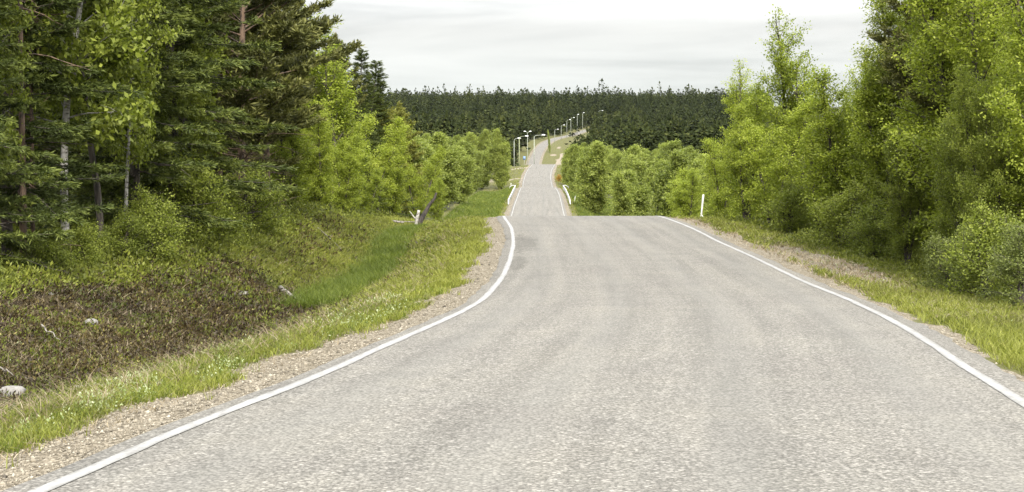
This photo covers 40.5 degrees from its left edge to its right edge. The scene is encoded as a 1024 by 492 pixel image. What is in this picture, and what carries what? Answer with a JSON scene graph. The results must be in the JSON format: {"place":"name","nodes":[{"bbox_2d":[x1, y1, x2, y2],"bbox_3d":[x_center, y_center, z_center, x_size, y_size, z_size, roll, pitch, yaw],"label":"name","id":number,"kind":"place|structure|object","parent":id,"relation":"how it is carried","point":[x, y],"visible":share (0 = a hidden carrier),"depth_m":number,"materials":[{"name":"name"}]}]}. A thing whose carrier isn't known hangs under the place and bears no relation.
{"place":"outdoors","nodes":[
{"label":"outdoors","id":0,"kind":"place"},
{"bbox_2d":[0,129,1023,491],"bbox_3d":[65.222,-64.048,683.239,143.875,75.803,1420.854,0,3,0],"label":"road","id":1,"kind":"structure","parent":0,"point":[616,355],"depth_m":11.30,"materials":[{"name":"grey asphalt"}]},
{"bbox_2d":[27,164,532,491],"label":"road marking","id":2,"kind":"structure","parent":1,"relation":"on","point":[58,482],"depth_m":11.21,"materials":[{"name":"white paint"}]},
{"bbox_2d":[550,166,1023,406],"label":"road marking","id":3,"kind":"structure","parent":1,"relation":"on","point":[1008,393],"depth_m":16.46,"materials":[{"name":"white paint"}]},
{"bbox_2d":[0,106,1023,490],"bbox_3d":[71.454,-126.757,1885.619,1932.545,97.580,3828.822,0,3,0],"label":"ground","id":4,"kind":"structure","parent":0,"point":[558,148],"depth_m":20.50,"materials":[{"name":"beige gravel"}]},
{"bbox_2d":[0,386,25,397],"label":"boulder","id":5,"kind":"object","parent":4,"relation":"on","point":[12,389],"visible":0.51,"depth_m":15.21,"materials":[{"name":"stone"}]},
{"bbox_2d":[0,0,39,163],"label":"birch tree","id":6,"kind":"object","parent":4,"relation":"on","point":[20,54],"visible":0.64,"depth_m":24.89,"materials":[{"name":"green plant"}]},
{"bbox_2d":[5,0,74,257],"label":"pine tree","id":7,"kind":"object","parent":4,"relation":"on","point":[32,224],"visible":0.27,"depth_m":27.38,"materials":[{"name":"green plant"}]},
{"bbox_2d":[0,0,85,272],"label":"spruce tree","id":8,"kind":"object","parent":4,"relation":"on","point":[15,171],"visible":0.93,"depth_m":23.92,"materials":[{"name":"green plant"}]},
{"bbox_2d":[0,0,88,256],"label":"pine tree","id":9,"kind":"object","parent":4,"relation":"on","point":[22,226],"visible":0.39,"depth_m":25.89,"materials":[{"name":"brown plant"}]},
{"bbox_2d":[0,15,95,229],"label":"spruce tree","id":10,"kind":"object","parent":4,"relation":"on","point":[51,149],"visible":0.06,"depth_m":38.42,"materials":[{"name":"green plant"}]},
{"bbox_2d":[19,225,82,270],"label":"birch bush","id":11,"kind":"object","parent":4,"relation":"on","point":[49,246],"visible":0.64,"depth_m":24.97,"materials":[{"name":"green plant"}]},
{"bbox_2d":[0,0,145,254],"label":"spruce tree","id":12,"kind":"object","parent":4,"relation":"on","point":[66,133],"visible":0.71,"depth_m":26.77,"materials":[{"name":"green plant"}]},
{"bbox_2d":[0,0,154,255],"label":"birch tree","id":13,"kind":"object","parent":4,"relation":"on","point":[115,21],"visible":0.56,"depth_m":27.71,"materials":[{"name":"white plant"}]},
{"bbox_2d":[57,214,111,269],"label":"birch bush","id":14,"kind":"object","parent":4,"relation":"on","point":[84,238],"visible":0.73,"depth_m":26.84,"materials":[{"name":"green plant"}]},
{"bbox_2d":[12,13,165,222],"bbox_3d":[-13.269,-7.585,40.128,6.223,14.628,6.530,2,3,37],"label":"spruce tree","id":15,"kind":"object","parent":4,"relation":"on","point":[57,115],"visible":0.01,"depth_m":39.57,"materials":[{"name":"green plant"}]},
{"bbox_2d":[15,0,163,244],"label":"birch tree","id":16,"kind":"object","parent":4,"relation":"on","point":[113,69],"visible":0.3,"depth_m":29.15,"materials":[{"name":"green plant"}]},
{"bbox_2d":[68,69,159,206],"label":"spruce tree","id":17,"kind":"object","parent":4,"relation":"on","point":[90,200],"visible":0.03,"depth_m":46.11,"materials":[{"name":"green plant"}]},
{"bbox_2d":[94,209,157,258],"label":"birch bush","id":18,"kind":"object","parent":4,"relation":"on","point":[124,234],"visible":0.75,"depth_m":28.85,"materials":[{"name":"green plant"}]},
{"bbox_2d":[79,0,182,218],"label":"birch tree","id":19,"kind":"object","parent":4,"relation":"on","point":[137,143],"visible":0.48,"depth_m":30.70,"materials":[{"name":"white plant"}]},
{"bbox_2d":[35,0,251,231],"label":"spruce tree","id":20,"kind":"object","parent":4,"relation":"on","point":[165,144],"visible":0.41,"depth_m":32.59,"materials":[{"name":"green plant"}]},
{"bbox_2d":[112,181,197,264],"bbox_3d":[-7.914,-0.351,29.946,1.867,2.142,1.907,0,3,4],"label":"birch bush","id":21,"kind":"object","parent":4,"relation":"on","point":[144,208],"visible":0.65,"depth_m":29.91,"materials":[{"name":"green plant"}]},
{"bbox_2d":[38,0,306,228],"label":"spruce tree","id":22,"kind":"object","parent":4,"relation":"on","point":[235,186],"visible":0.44,"depth_m":36.48,"materials":[{"name":"green plant"}]},
{"bbox_2d":[147,31,217,204],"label":"spruce tree","id":23,"kind":"object","parent":4,"relation":"on","point":[184,101],"visible":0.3,"depth_m":36.06,"materials":[{"name":"green plant"}]},
{"bbox_2d":[144,1,233,225],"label":"birch tree","id":24,"kind":"object","parent":4,"relation":"on","point":[209,97],"visible":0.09,"depth_m":38.58,"materials":[{"name":"green plant"}]},
{"bbox_2d":[129,134,255,244],"bbox_3d":[-8.181,-1.244,35.060,2.914,3.218,2.949,-2,3,-41],"label":"birch bush","id":25,"kind":"object","parent":4,"relation":"on","point":[187,194],"visible":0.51,"depth_m":34.63,"materials":[{"name":"green plant"}]},
{"bbox_2d":[0,202,433,405],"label":"heather","id":26,"kind":"object","parent":4,"relation":"on","point":[105,341],"visible":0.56,"depth_m":22.71,"materials":[{"name":"plant"}]},
{"bbox_2d":[197,195,255,250],"bbox_3d":[-7.633,-0.557,36.990,1.917,1.743,1.894,-2,3,-39],"label":"birch bush","id":27,"kind":"object","parent":4,"relation":"on","point":[227,231],"visible":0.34,"depth_m":36.90,"materials":[{"name":"green plant"}]},
{"bbox_2d":[177,0,305,199],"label":"pine tree","id":28,"kind":"object","parent":4,"relation":"on","point":[256,29],"visible":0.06,"depth_m":49.40,"materials":[{"name":"green plant"}]},
{"bbox_2d":[214,159,294,234],"bbox_3d":[-7.935,-1.220,42.087,2.715,2.856,2.773,-1,3,-16],"label":"birch bush","id":29,"kind":"object","parent":4,"relation":"on","point":[261,203],"visible":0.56,"depth_m":41.74,"materials":[{"name":"green plant"}]},
{"bbox_2d":[156,0,364,208],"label":"pine tree","id":30,"kind":"object","parent":4,"relation":"on","point":[292,36],"visible":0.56,"depth_m":44.17,"materials":[{"name":"green plant"}]},
{"bbox_2d":[223,0,337,196],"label":"pine tree","id":31,"kind":"object","parent":4,"relation":"on","point":[313,8],"visible":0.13,"depth_m":53.86,"materials":[{"name":"green plant"}]},
{"bbox_2d":[263,0,319,192],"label":"pine tree","id":32,"kind":"object","parent":4,"relation":"on","point":[299,4],"visible":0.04,"depth_m":63.58,"materials":[{"name":"green plant"}]},
{"bbox_2d":[269,107,322,203],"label":"birch tree","id":33,"kind":"object","parent":4,"relation":"on","point":[295,141],"visible":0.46,"depth_m":57.68,"materials":[{"name":"green plant"}]},
{"bbox_2d":[0,186,613,452],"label":"lush grass","id":34,"kind":"structure","parent":4,"relation":"on","point":[332,290],"depth_m":35.30,"materials":[{"name":"green plant"}]},
{"bbox_2d":[294,100,344,206],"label":"birch tree","id":35,"kind":"object","parent":4,"relation":"on","point":[322,157],"visible":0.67,"depth_m":65.08,"materials":[{"name":"green plant"}]},
{"bbox_2d":[293,4,374,207],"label":"birch tree","id":36,"kind":"object","parent":4,"relation":"on","point":[328,85],"visible":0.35,"depth_m":74.99,"materials":[{"name":"green plant"}]},
{"bbox_2d":[314,32,369,205],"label":"pine tree","id":37,"kind":"object","parent":4,"relation":"on","point":[357,82],"visible":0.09,"depth_m":85.34,"materials":[{"name":"green plant"}]},
{"bbox_2d":[300,104,384,209],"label":"birch tree","id":38,"kind":"object","parent":4,"relation":"on","point":[369,119],"visible":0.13,"depth_m":78.14,"materials":[{"name":"green plant"}]},
{"bbox_2d":[300,35,392,211],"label":"spruce tree","id":39,"kind":"object","parent":4,"relation":"on","point":[383,187],"visible":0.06,"depth_m":90.97,"materials":[{"name":"green plant"}]},
{"bbox_2d":[327,132,370,213],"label":"birch tree","id":40,"kind":"object","parent":4,"relation":"on","point":[351,167],"visible":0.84,"depth_m":71.83,"materials":[{"name":"green plant"}]},
{"bbox_2d":[344,155,387,213],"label":"birch tree","id":41,"kind":"object","parent":4,"relation":"on","point":[373,186],"visible":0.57,"depth_m":83.97,"materials":[{"name":"green plant"}]},
{"bbox_2d":[342,49,396,205],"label":"spruce tree","id":42,"kind":"object","parent":4,"relation":"on","point":[361,65],"visible":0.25,"depth_m":97.56,"materials":[{"name":"green plant"}]},
{"bbox_2d":[353,60,419,216],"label":"spruce tree","id":43,"kind":"object","parent":4,"relation":"on","point":[381,84],"visible":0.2,"depth_m":104.55,"materials":[{"name":"green plant"}]},
{"bbox_2d":[365,93,408,206],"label":"pine tree","id":44,"kind":"object","parent":4,"relation":"on","point":[389,114],"visible":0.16,"depth_m":105.42,"materials":[{"name":"green plant"}]},
{"bbox_2d":[361,113,413,211],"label":"birch tree","id":45,"kind":"object","parent":4,"relation":"on","point":[389,158],"visible":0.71,"depth_m":92.63,"materials":[{"name":"green plant"}]},
{"bbox_2d":[370,133,413,214],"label":"birch tree","id":46,"kind":"object","parent":4,"relation":"on","point":[399,178],"visible":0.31,"depth_m":97.62,"materials":[{"name":"green plant"}]},
{"bbox_2d":[391,101,427,216],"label":"tree","id":47,"kind":"object","parent":4,"relation":"on","point":[400,113],"visible":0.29,"depth_m":111.11,"materials":[{"name":"green plant"}]},
{"bbox_2d":[392,192,436,224],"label":"broken birch","id":48,"kind":"object","parent":4,"relation":"on","point":[421,218],"visible":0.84,"depth_m":77.13,"materials":[{"name":"white plant"}]},
{"bbox_2d":[401,125,431,213],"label":"birch tree","id":49,"kind":"object","parent":4,"relation":"on","point":[418,160],"visible":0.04,"depth_m":121.87,"materials":[{"name":"green plant"}]},
{"bbox_2d":[401,145,448,219],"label":"birch tree","id":50,"kind":"object","parent":4,"relation":"on","point":[437,155],"visible":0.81,"depth_m":107.93,"materials":[{"name":"green plant"}]},
{"bbox_2d":[421,143,446,216],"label":"birch tree","id":51,"kind":"object","parent":4,"relation":"on","point":[430,154],"visible":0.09,"depth_m":161.76,"materials":[{"name":"green plant"}]},
{"bbox_2d":[424,178,446,220],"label":"birch tree","id":52,"kind":"object","parent":4,"relation":"on","point":[434,207],"visible":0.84,"depth_m":95.85,"materials":[{"name":"green plant"}]},
{"bbox_2d":[424,131,466,209],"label":"birch tree","id":53,"kind":"object","parent":4,"relation":"on","point":[451,168],"visible":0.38,"depth_m":177.33,"materials":[{"name":"green plant"}]},
{"bbox_2d":[453,146,477,203],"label":"birch tree","id":54,"kind":"object","parent":4,"relation":"on","point":[467,185],"visible":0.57,"depth_m":196.91,"materials":[{"name":"green plant"}]},
{"bbox_2d":[453,140,483,191],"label":"birch tree","id":55,"kind":"object","parent":4,"relation":"on","point":[470,151],"visible":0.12,"depth_m":250.05,"materials":[{"name":"green plant"}]},
{"bbox_2d":[473,150,484,191],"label":"birch tree","id":56,"kind":"object","parent":4,"relation":"on","point":[480,164],"visible":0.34,"depth_m":273.65,"materials":[{"name":"green plant"}]},
{"bbox_2d":[476,129,491,151],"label":"birch tree","id":57,"kind":"object","parent":4,"relation":"on","point":[483,140],"visible":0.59,"depth_m":374.88,"materials":[{"name":"green plant"}]},
{"bbox_2d":[478,143,496,188],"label":"birch tree","id":58,"kind":"object","parent":4,"relation":"on","point":[486,158],"visible":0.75,"depth_m":297.80,"materials":[{"name":"green plant"}]},
{"bbox_2d":[488,127,512,188],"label":"birch tree","id":59,"kind":"object","parent":4,"relation":"on","point":[501,160],"visible":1,"depth_m":299.10,"materials":[{"name":"green plant"}]},
{"bbox_2d":[0,194,1023,451],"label":"undergrowth","id":60,"kind":"object","parent":4,"relation":"on","point":[320,210],"visible":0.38,"depth_m":28.17,"materials":[{"name":"green plant"}]},
{"bbox_2d":[0,165,1023,468],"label":"roadside grass","id":61,"kind":"structure","parent":4,"relation":"on","point":[990,349],"depth_m":25.13,"materials":[{"name":"green plant"}]},
{"bbox_2d":[1,251,1023,433],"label":"flowering weeds","id":62,"kind":"object","parent":4,"relation":"on","point":[108,405],"visible":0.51,"depth_m":13.74,"materials":[{"name":"green plant"}]},
{"bbox_2d":[351,78,777,165],"bbox_3d":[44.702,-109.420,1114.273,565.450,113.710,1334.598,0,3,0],"label":"distant forest","id":63,"kind":"object","parent":4,"relation":"on","point":[480,112],"visible":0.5,"depth_m":1149.20,"materials":[{"name":"green plant"}]},
{"bbox_2d":[559,147,570,187],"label":"birch tree","id":64,"kind":"object","parent":4,"relation":"on","point":[565,168],"visible":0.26,"depth_m":301.51,"materials":[{"name":"green plant"}]},
{"bbox_2d":[565,143,581,192],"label":"birch tree","id":65,"kind":"object","parent":4,"relation":"on","point":[574,152],"visible":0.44,"depth_m":251.38,"materials":[{"name":"green plant"}]},
{"bbox_2d":[572,139,612,213],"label":"birch tree","id":66,"kind":"object","parent":4,"relation":"on","point":[592,174],"visible":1,"depth_m":181.99,"materials":[{"name":"green plant"}]},
{"bbox_2d":[606,149,622,192],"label":"birch tree","id":67,"kind":"object","parent":4,"relation":"on","point":[610,156],"visible":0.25,"depth_m":254.56,"materials":[{"name":"green plant"}]},
{"bbox_2d":[607,169,636,215],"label":"birch tree","id":68,"kind":"object","parent":4,"relation":"on","point":[622,196],"visible":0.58,"depth_m":111.01,"materials":[{"name":"green plant"}]},
{"bbox_2d":[607,152,641,214],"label":"birch tree","id":69,"kind":"object","parent":4,"relation":"on","point":[631,157],"visible":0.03,"depth_m":162.80,"materials":[{"name":"green plant"}]},
{"bbox_2d":[607,158,654,215],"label":"birch tree","id":70,"kind":"object","parent":4,"relation":"on","point":[639,168],"visible":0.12,"depth_m":148.17,"materials":[{"name":"green plant"}]},
{"bbox_2d":[608,167,656,215],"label":"birch tree","id":71,"kind":"object","parent":4,"relation":"on","point":[641,203],"visible":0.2,"depth_m":132.99,"materials":[{"name":"green plant"}]},
{"bbox_2d":[620,144,654,202],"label":"birch tree","id":72,"kind":"object","parent":4,"relation":"on","point":[636,149],"visible":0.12,"depth_m":180.83,"materials":[{"name":"green plant"}]},
{"bbox_2d":[640,125,664,155],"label":"conifer tree","id":73,"kind":"object","parent":4,"relation":"on","point":[646,140],"visible":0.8,"depth_m":403.61,"materials":[{"name":"green plant"}]},
{"bbox_2d":[642,156,670,214],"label":"birch tree","id":74,"kind":"object","parent":4,"relation":"on","point":[650,173],"visible":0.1,"depth_m":151.13,"materials":[{"name":"green plant"}]},
{"bbox_2d":[655,139,682,171],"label":"birch tree","id":75,"kind":"object","parent":4,"relation":"on","point":[674,145],"visible":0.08,"depth_m":208.95,"materials":[{"name":"green plant"}]},
{"bbox_2d":[645,148,698,217],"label":"birch tree","id":76,"kind":"object","parent":4,"relation":"on","point":[679,160],"visible":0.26,"depth_m":115.62,"materials":[{"name":"green plant"}]},
{"bbox_2d":[660,168,704,217],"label":"birch tree","id":77,"kind":"object","parent":4,"relation":"on","point":[681,175],"visible":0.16,"depth_m":101.04,"materials":[{"name":"green plant"}]},
{"bbox_2d":[663,167,707,216],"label":"birch tree","id":78,"kind":"object","parent":4,"relation":"on","point":[686,206],"visible":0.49,"depth_m":91.33,"materials":[{"name":"green plant"}]},
{"bbox_2d":[691,164,718,216],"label":"birch tree","id":79,"kind":"object","parent":4,"relation":"on","point":[705,176],"visible":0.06,"depth_m":116.55,"materials":[{"name":"green plant"}]},
{"bbox_2d":[698,157,738,218],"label":"birch tree","id":80,"kind":"object","parent":4,"relation":"on","point":[707,183],"visible":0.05,"depth_m":80.98,"materials":[{"name":"green plant"}]},
{"bbox_2d":[700,128,740,218],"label":"birch tree","id":81,"kind":"object","parent":4,"relation":"on","point":[720,198],"visible":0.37,"depth_m":65.75,"materials":[{"name":"green plant"}]},
{"bbox_2d":[711,56,772,216],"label":"birch tree","id":82,"kind":"object","parent":4,"relation":"on","point":[735,94],"visible":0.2,"depth_m":59.48,"materials":[{"name":"green plant"}]},
{"bbox_2d":[713,79,778,218],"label":"birch tree","id":83,"kind":"object","parent":4,"relation":"on","point":[739,169],"visible":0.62,"depth_m":56.79,"materials":[{"name":"green plant"}]},
{"bbox_2d":[734,91,820,226],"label":"birch tree","id":84,"kind":"object","parent":4,"relation":"on","point":[775,168],"visible":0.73,"depth_m":51.50,"materials":[{"name":"green plant"}]},
{"bbox_2d":[754,174,815,235],"bbox_3d":[9.723,-1.258,49.026,2.288,2.570,2.240,1,3,19],"label":"birch bush","id":85,"kind":"object","parent":4,"relation":"on","point":[790,196],"visible":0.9,"depth_m":48.71,"materials":[{"name":"green plant"}]},
{"bbox_2d":[747,4,829,220],"bbox_3d":[10.887,-5.073,54.846,3.694,9.006,3.395,-1,3,-15],"label":"birch tree","id":86,"kind":"object","parent":4,"relation":"on","point":[786,71],"visible":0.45,"depth_m":54.54,"materials":[{"name":"green plant"}]},
{"bbox_2d":[780,90,882,230],"bbox_3d":[11.832,-3.374,49.502,4.591,6.312,2.734,0,3,6],"label":"birch tree","id":87,"kind":"object","parent":4,"relation":"on","point":[805,144],"visible":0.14,"depth_m":49.43,"materials":[{"name":"green plant"}]},
{"bbox_2d":[789,64,875,232],"bbox_3d":[10.914,-2.940,45.838,3.578,6.045,3.502,0,3,10],"label":"birch tree","id":88,"kind":"object","parent":4,"relation":"on","point":[830,129],"visible":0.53,"depth_m":45.29,"materials":[{"name":"green plant"}]},
{"bbox_2d":[797,173,879,249],"bbox_3d":[9.856,-0.868,42.003,2.671,2.682,2.704,1,3,28],"label":"birch bush","id":89,"kind":"object","parent":4,"relation":"on","point":[833,215],"visible":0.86,"depth_m":41.75,"materials":[{"name":"green plant"}]},
{"bbox_2d":[827,44,881,187],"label":"birch tree","id":90,"kind":"object","parent":4,"relation":"on","point":[855,80],"visible":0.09,"depth_m":48.19,"materials":[{"name":"green plant"}]},
{"bbox_2d":[831,195,901,259],"bbox_3d":[10.013,-0.303,38.025,2.034,2.285,1.991,0,3,-4],"label":"birch bush","id":91,"kind":"object","parent":4,"relation":"on","point":[872,217],"visible":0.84,"depth_m":37.81,"materials":[{"name":"green plant"}]},
{"bbox_2d":[833,47,907,246],"bbox_3d":[11.588,-2.968,42.899,2.962,6.570,3.150,-1,3,-25],"label":"birch tree","id":92,"kind":"object","parent":4,"relation":"on","point":[866,101],"visible":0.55,"depth_m":42.71,"materials":[{"name":"green plant"}]},
{"bbox_2d":[850,0,952,235],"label":"birch tree","id":93,"kind":"object","parent":4,"relation":"on","point":[890,17],"visible":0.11,"depth_m":42.59,"materials":[{"name":"green plant"}]},
{"bbox_2d":[864,99,940,263],"bbox_3d":[10.396,-1.715,36.024,2.218,4.793,1.887,-1,3,-20],"label":"birch tree","id":94,"kind":"object","parent":4,"relation":"on","point":[899,205],"visible":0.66,"depth_m":35.86,"materials":[{"name":"green plant"}]},
{"bbox_2d":[865,0,1008,208],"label":"pine tree","id":95,"kind":"object","parent":4,"relation":"on","point":[890,63],"visible":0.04,"depth_m":40.49,"materials":[{"name":"green plant"}]},
{"bbox_2d":[879,5,1003,255],"bbox_3d":[11.348,-2.696,35.709,3.836,7.009,3.090,-1,3,-21],"label":"birch tree","id":96,"kind":"object","parent":4,"relation":"on","point":[911,130],"visible":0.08,"depth_m":35.32,"materials":[{"name":"green plant"}]},
{"bbox_2d":[867,0,1023,245],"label":"birch tree","id":97,"kind":"object","parent":4,"relation":"on","point":[974,51],"visible":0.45,"depth_m":32.91,"materials":[{"name":"green plant"}]},
{"bbox_2d":[916,221,981,292],"bbox_3d":[8.932,0.341,28.116,1.639,1.750,1.508,-2,3,-36],"label":"willow bush","id":98,"kind":"object","parent":4,"relation":"on","point":[934,245],"visible":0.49,"depth_m":27.96,"materials":[{"name":"green plant"}]},
{"bbox_2d":[921,64,994,273],"bbox_3d":[10.039,-1.456,30.806,1.874,5.011,2.203,0,3,-5],"label":"birch tree","id":99,"kind":"object","parent":4,"relation":"on","point":[950,161],"visible":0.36,"depth_m":30.68,"materials":[{"name":"green plant"}]},
{"bbox_2d":[901,0,1023,218],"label":"pine tree","id":100,"kind":"object","parent":4,"relation":"on","point":[922,99],"visible":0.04,"depth_m":33.59,"materials":[{"name":"green plant"}]},
{"bbox_2d":[926,194,1023,299],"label":"birch bush","id":101,"kind":"object","parent":4,"relation":"on","point":[981,238],"visible":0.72,"depth_m":25.94,"materials":[{"name":"green plant"}]},
{"bbox_2d":[936,56,1023,280],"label":"birch tree","id":102,"kind":"object","parent":4,"relation":"on","point":[974,106],"visible":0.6,"depth_m":29.05,"materials":[{"name":"green plant"}]},
{"bbox_2d":[961,22,1023,284],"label":"birch tree","id":103,"kind":"object","parent":4,"relation":"on","point":[998,71],"visible":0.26,"depth_m":29.11,"materials":[{"name":"green plant"}]},
{"bbox_2d":[969,213,1023,305],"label":"willow bush","id":104,"kind":"object","parent":4,"relation":"on","point":[1011,264],"visible":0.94,"depth_m":23.46,"materials":[{"name":"green plant"}]},
{"bbox_2d":[970,0,1023,243],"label":"birch tree","id":105,"kind":"object","parent":4,"relation":"on","point":[1015,111],"visible":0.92,"depth_m":27.46,"materials":[{"name":"green plant"}]},
{"bbox_2d":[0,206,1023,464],"bbox_3d":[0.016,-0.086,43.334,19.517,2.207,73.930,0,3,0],"label":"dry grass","id":106,"kind":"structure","parent":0,"point":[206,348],"depth_m":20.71,"materials":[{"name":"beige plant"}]},
{"bbox_2d":[230,0,1021,106],"label":"sky","id":107,"kind":"structure","parent":0,"point":[549,45],"materials":[{"name":"white"}]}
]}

